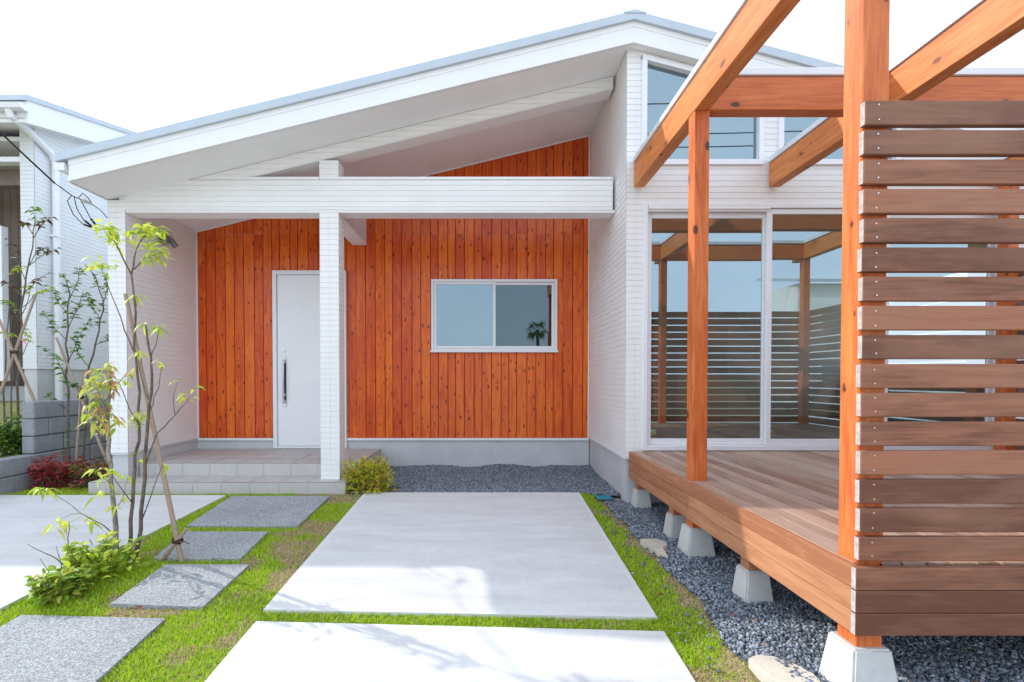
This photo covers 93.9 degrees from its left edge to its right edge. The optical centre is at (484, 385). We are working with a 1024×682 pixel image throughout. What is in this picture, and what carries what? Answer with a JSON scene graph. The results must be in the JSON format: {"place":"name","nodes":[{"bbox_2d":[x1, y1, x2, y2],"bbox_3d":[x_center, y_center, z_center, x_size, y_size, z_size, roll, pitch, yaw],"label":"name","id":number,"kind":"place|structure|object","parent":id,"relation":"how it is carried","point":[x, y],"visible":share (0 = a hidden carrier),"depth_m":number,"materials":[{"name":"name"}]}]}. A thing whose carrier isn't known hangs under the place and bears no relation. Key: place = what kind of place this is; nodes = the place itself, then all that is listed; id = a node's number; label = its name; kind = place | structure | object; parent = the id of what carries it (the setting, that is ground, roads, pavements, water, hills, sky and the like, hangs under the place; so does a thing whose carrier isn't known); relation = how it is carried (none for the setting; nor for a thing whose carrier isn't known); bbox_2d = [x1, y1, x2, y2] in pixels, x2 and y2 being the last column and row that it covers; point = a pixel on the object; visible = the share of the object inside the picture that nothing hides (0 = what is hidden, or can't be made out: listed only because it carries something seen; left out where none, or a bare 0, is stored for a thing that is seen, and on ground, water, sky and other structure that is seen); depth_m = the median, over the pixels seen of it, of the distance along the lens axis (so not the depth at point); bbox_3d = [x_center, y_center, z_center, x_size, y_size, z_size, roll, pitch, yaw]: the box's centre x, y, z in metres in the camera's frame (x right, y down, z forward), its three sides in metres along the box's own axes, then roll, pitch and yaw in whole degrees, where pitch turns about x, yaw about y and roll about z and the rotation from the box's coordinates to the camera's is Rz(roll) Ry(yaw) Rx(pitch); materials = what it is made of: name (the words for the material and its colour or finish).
{"place":"outdoors","nodes":[
{"label":"outdoors","id":0,"kind":"place"},
{"bbox_2d":[0,401,24,457],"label":"raised ground","id":1,"kind":"structure","parent":0,"point":[7,408],"depth_m":6.32,"materials":[{"name":"soil"}]},
{"bbox_2d":[0,412,25,456],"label":"green shrub","id":2,"kind":"object","parent":1,"relation":"on","point":[11,437],"visible":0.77,"depth_m":5.51,"materials":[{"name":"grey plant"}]},
{"bbox_2d":[0,206,61,430],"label":"young tree","id":3,"kind":"object","parent":1,"relation":"on","point":[47,252],"visible":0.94,"depth_m":5.78,"materials":[{"name":"green plant"}]},
{"bbox_2d":[0,94,136,401],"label":"house","id":4,"kind":"structure","parent":1,"relation":"on","point":[38,132],"depth_m":6.99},
{"bbox_2d":[0,226,9,380],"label":"window","id":5,"kind":"structure","parent":4,"relation":"in","point":[4,265],"depth_m":6.85,"materials":[{"name":"white metal"}]},
{"bbox_2d":[0,495,225,610],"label":"parking pad","id":6,"kind":"object","parent":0,"point":[25,520],"visible":0.61,"depth_m":4.16,"materials":[{"name":"concrete"}]},
{"bbox_2d":[0,478,760,681],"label":"ground","id":7,"kind":"structure","parent":0,"point":[685,590],"depth_m":2.75,"materials":[{"name":"plant"}]},
{"bbox_2d":[27,522,79,571],"bbox_3d":[-2.750,1.097,3.059,0.237,0.421,0.125,0,1,0],"label":"leafless shrub","id":8,"kind":"object","parent":7,"relation":"on","point":[57,552],"visible":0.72,"depth_m":3.09,"materials":[{"name":"grey plant"}]},
{"bbox_2d":[0,397,112,494],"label":"block wall","id":9,"kind":"structure","parent":7,"relation":"on","point":[44,424],"depth_m":5.59,"materials":[{"name":"grey concrete"}]},
{"bbox_2d":[0,319,35,400],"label":"bamboo stake","id":10,"kind":"object","parent":9,"relation":"on","point":[20,369],"visible":1,"depth_m":5.50,"materials":[{"name":"beige wood"}]},
{"bbox_2d":[0,294,36,393],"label":"bamboo stake","id":11,"kind":"object","parent":10,"relation":"attached to","point":[5,378],"visible":1,"depth_m":5.51,"materials":[{"name":"beige wood"}]},
{"bbox_2d":[27,449,90,488],"bbox_3d":[-4.860,0.962,5.437,0.590,0.453,0.519,1,1,34],"label":"red shrub","id":12,"kind":"object","parent":7,"relation":"on","point":[46,470],"visible":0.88,"depth_m":5.34,"materials":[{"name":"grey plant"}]},
{"bbox_2d":[23,561,101,607],"bbox_3d":[-2.617,1.237,2.959,0.340,0.237,0.370,1,1,31],"label":"leafy plant","id":13,"kind":"object","parent":7,"relation":"on","point":[77,577],"visible":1,"depth_m":2.90,"materials":[{"name":"green plant"}]},
{"bbox_2d":[35,264,108,481],"bbox_3d":[-4.920,-0.147,5.697,1.070,2.608,0.608,0,1,0],"label":"young tree","id":14,"kind":"object","parent":7,"relation":"on","point":[73,313],"visible":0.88,"depth_m":5.70,"materials":[{"name":"green plant"}]},
{"bbox_2d":[55,337,107,464],"bbox_3d":[-4.743,0.188,5.623,0.673,1.508,0.066,0,1,4],"label":"bamboo stake","id":15,"kind":"object","parent":14,"relation":"attached to","point":[82,401],"visible":0.83,"depth_m":5.63,"materials":[{"name":"beige wood"}]},
{"bbox_2d":[74,375,82,467],"bbox_3d":[-4.792,0.484,5.636,0.032,1.206,0.099,1,1,40],"label":"bamboo stake","id":16,"kind":"object","parent":7,"relation":"on","point":[78,428],"visible":0.83,"depth_m":5.63,"materials":[{"name":"beige wood"}]},
{"bbox_2d":[0,615,164,681],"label":"paving slab","id":17,"kind":"structure","parent":7,"relation":"on","point":[40,648],"depth_m":2.46,"materials":[{"name":"grey stone"}]},
{"bbox_2d":[26,361,139,552],"bbox_3d":[-2.886,0.564,3.461,0.685,1.493,0.321,-1,1,-34],"label":"young tree","id":18,"kind":"object","parent":7,"relation":"on","point":[103,412],"visible":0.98,"depth_m":3.52,"materials":[{"name":"green plant"}]},
{"bbox_2d":[63,454,108,489],"bbox_3d":[-4.454,0.984,5.410,0.611,0.382,0.437,0,1,0],"label":"red shrub","id":19,"kind":"object","parent":7,"relation":"on","point":[81,469],"visible":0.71,"depth_m":5.33,"materials":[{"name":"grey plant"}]},
{"bbox_2d":[45,531,149,594],"bbox_3d":[-2.604,1.199,3.189,0.548,0.338,0.547,0,1,0],"label":"leafy plant","id":20,"kind":"object","parent":7,"relation":"on","point":[105,555],"visible":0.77,"depth_m":3.21,"materials":[{"name":"green plant"}]},
{"bbox_2d":[81,219,204,561],"bbox_3d":[-2.366,0.076,3.446,1.005,2.549,0.449,0,1,9],"label":"young tree","id":21,"kind":"object","parent":7,"relation":"on","point":[152,232],"visible":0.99,"depth_m":3.44,"materials":[{"name":"green plant"}]},
{"bbox_2d":[123,293,188,562],"bbox_3d":[-2.405,0.305,3.494,0.572,1.966,0.074,0,1,12],"label":"bamboo stake","id":22,"kind":"object","parent":7,"relation":"on","point":[174,526],"visible":0.88,"depth_m":3.49,"materials":[{"name":"beige wood"}]},
{"bbox_2d":[159,528,187,560],"bbox_3d":[-2.253,1.160,3.464,0.229,0.264,0.035,0,1,8],"label":"bamboo stake","id":23,"kind":"object","parent":7,"relation":"on","point":[170,549],"visible":0.98,"depth_m":3.46,"materials":[{"name":"beige wood"}]},
{"bbox_2d":[110,564,248,610],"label":"paving slab","id":24,"kind":"structure","parent":7,"relation":"on","point":[183,586],"depth_m":3.07,"materials":[{"name":"grey stone"}]},
{"bbox_2d":[153,531,267,561],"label":"paving slab","id":25,"kind":"structure","parent":7,"relation":"on","point":[222,546],"depth_m":3.71,"materials":[{"name":"grey stone"}]},
{"bbox_2d":[187,496,329,528],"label":"paving slab","id":26,"kind":"structure","parent":7,"relation":"on","point":[287,512],"depth_m":4.45,"materials":[{"name":"grey stone"}]},
{"bbox_2d":[340,454,398,496],"bbox_3d":[-1.275,0.977,5.162,0.697,0.485,0.439,0,1,0],"label":"yellow shrub","id":27,"kind":"object","parent":7,"relation":"on","point":[377,474],"visible":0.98,"depth_m":5.11,"materials":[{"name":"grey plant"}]},
{"bbox_2d":[53,9,1023,503],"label":"house","id":28,"kind":"structure","parent":7,"relation":"on","point":[477,257],"depth_m":5.97,"materials":[{"name":"white"}]},
{"bbox_2d":[0,131,106,227],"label":"service cable","id":29,"kind":"object","parent":28,"relation":"attached to","point":[89,225],"visible":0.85,"depth_m":4.97,"materials":[{"name":"rubber"}]},
{"bbox_2d":[277,275,320,445],"bbox_3d":[-2.365,-0.331,6.464,0.882,2.313,0.124,0,1,0],"label":"door","id":30,"kind":"structure","parent":28,"relation":"in","point":[298,296],"depth_m":6.47,"materials":[{"name":"white paint"}]},
{"bbox_2d":[430,279,557,351],"bbox_3d":[0.129,-0.937,6.496,1.727,0.988,0.120,0,1,0],"label":"window","id":31,"kind":"structure","parent":28,"relation":"in","point":[524,310],"depth_m":6.50,"materials":[{"name":"white metal"}]},
{"bbox_2d":[641,53,764,164],"bbox_3d":[2.176,-2.749,4.809,1.219,1.091,0.117,0,1,0],"label":"raked window","id":32,"kind":"structure","parent":28,"relation":"in","point":[648,61],"depth_m":4.76,"materials":[{"name":"white metal"}]},
{"bbox_2d":[642,204,997,450],"bbox_3d":[3.390,-0.577,4.844,3.600,2.468,0.135,0,1,0],"label":"patio window","id":33,"kind":"structure","parent":28,"relation":"in","point":[765,212],"depth_m":4.81,"materials":[{"name":"white metal"}]},
{"bbox_2d":[777,117,901,164],"bbox_3d":[3.541,-2.570,4.812,1.218,0.733,0.117,0,1,0],"label":"raked window","id":34,"kind":"structure","parent":28,"relation":"in","point":[780,119],"depth_m":4.76,"materials":[{"name":"white metal"}]},
{"bbox_2d":[594,495,613,502],"bbox_3d":[1.230,1.190,4.939,0.170,0.079,0.150,0,1,0],"label":"utility lid","id":35,"kind":"object","parent":7,"relation":"on","point":[602,498],"visible":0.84,"depth_m":4.88,"materials":[{"name":"teal plastic"}]},
{"bbox_2d":[593,501,741,672],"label":"stray gravel","id":36,"kind":"structure","parent":7,"relation":"on","point":[699,623],"depth_m":2.84,"materials":[{"name":"grey gravel"}]},
{"bbox_2d":[347,463,1023,681],"bbox_3d":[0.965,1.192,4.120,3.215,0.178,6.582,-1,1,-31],"label":"gravel","id":37,"kind":"structure","parent":7,"relation":"on","point":[794,620],"depth_m":2.62,"materials":[{"name":"grey gravel"}]},
{"bbox_2d":[640,539,667,557],"bbox_3d":[1.300,1.220,3.539,0.180,0.050,0.360,0,1,0],"label":"flat stone","id":38,"kind":"object","parent":37,"relation":"on","point":[658,546],"visible":0.9,"depth_m":3.57,"materials":[{"name":"beige stone"}]},
{"bbox_2d":[748,655,820,681],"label":"flat stone","id":39,"kind":"object","parent":37,"relation":"on","point":[763,668],"visible":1,"depth_m":2.07,"materials":[{"name":"beige stone"}]},
{"bbox_2d":[632,0,1023,681],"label":"pergola","id":40,"kind":"object","parent":37,"relation":"on","point":[722,80],"visible":0.68,"depth_m":3.13,"materials":[{"name":"wood"}]},
{"bbox_2d":[854,101,1023,560],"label":"slat screen","id":41,"kind":"object","parent":40,"relation":"attached to","point":[941,143],"visible":1,"depth_m":1.87,"materials":[{"name":"brown wood"}]},
{"bbox_2d":[1015,273,1023,449],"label":"slat screen","id":42,"kind":"object","parent":40,"relation":"attached to","point":[1019,390],"depth_m":4.63,"materials":[{"name":"brown wood"}]},
{"bbox_2d":[629,451,1023,635],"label":"timber deck","id":43,"kind":"structure","parent":7,"relation":"on","point":[765,515],"depth_m":2.36,"materials":[{"name":"brown wood"}]},
{"bbox_2d":[204,621,694,681],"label":"driveway","id":44,"kind":"structure","parent":0,"point":[264,651],"depth_m":2.39,"materials":[{"name":"concrete"}]},
{"bbox_2d":[263,492,656,620],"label":"driveway","id":45,"kind":"structure","parent":0,"point":[520,554],"depth_m":3.40,"materials":[{"name":"concrete"}]},
{"bbox_2d":[0,0,1023,363],"label":"sky","id":46,"kind":"structure","parent":0,"point":[134,65],"materials":[{"name":"white"}]}
]}

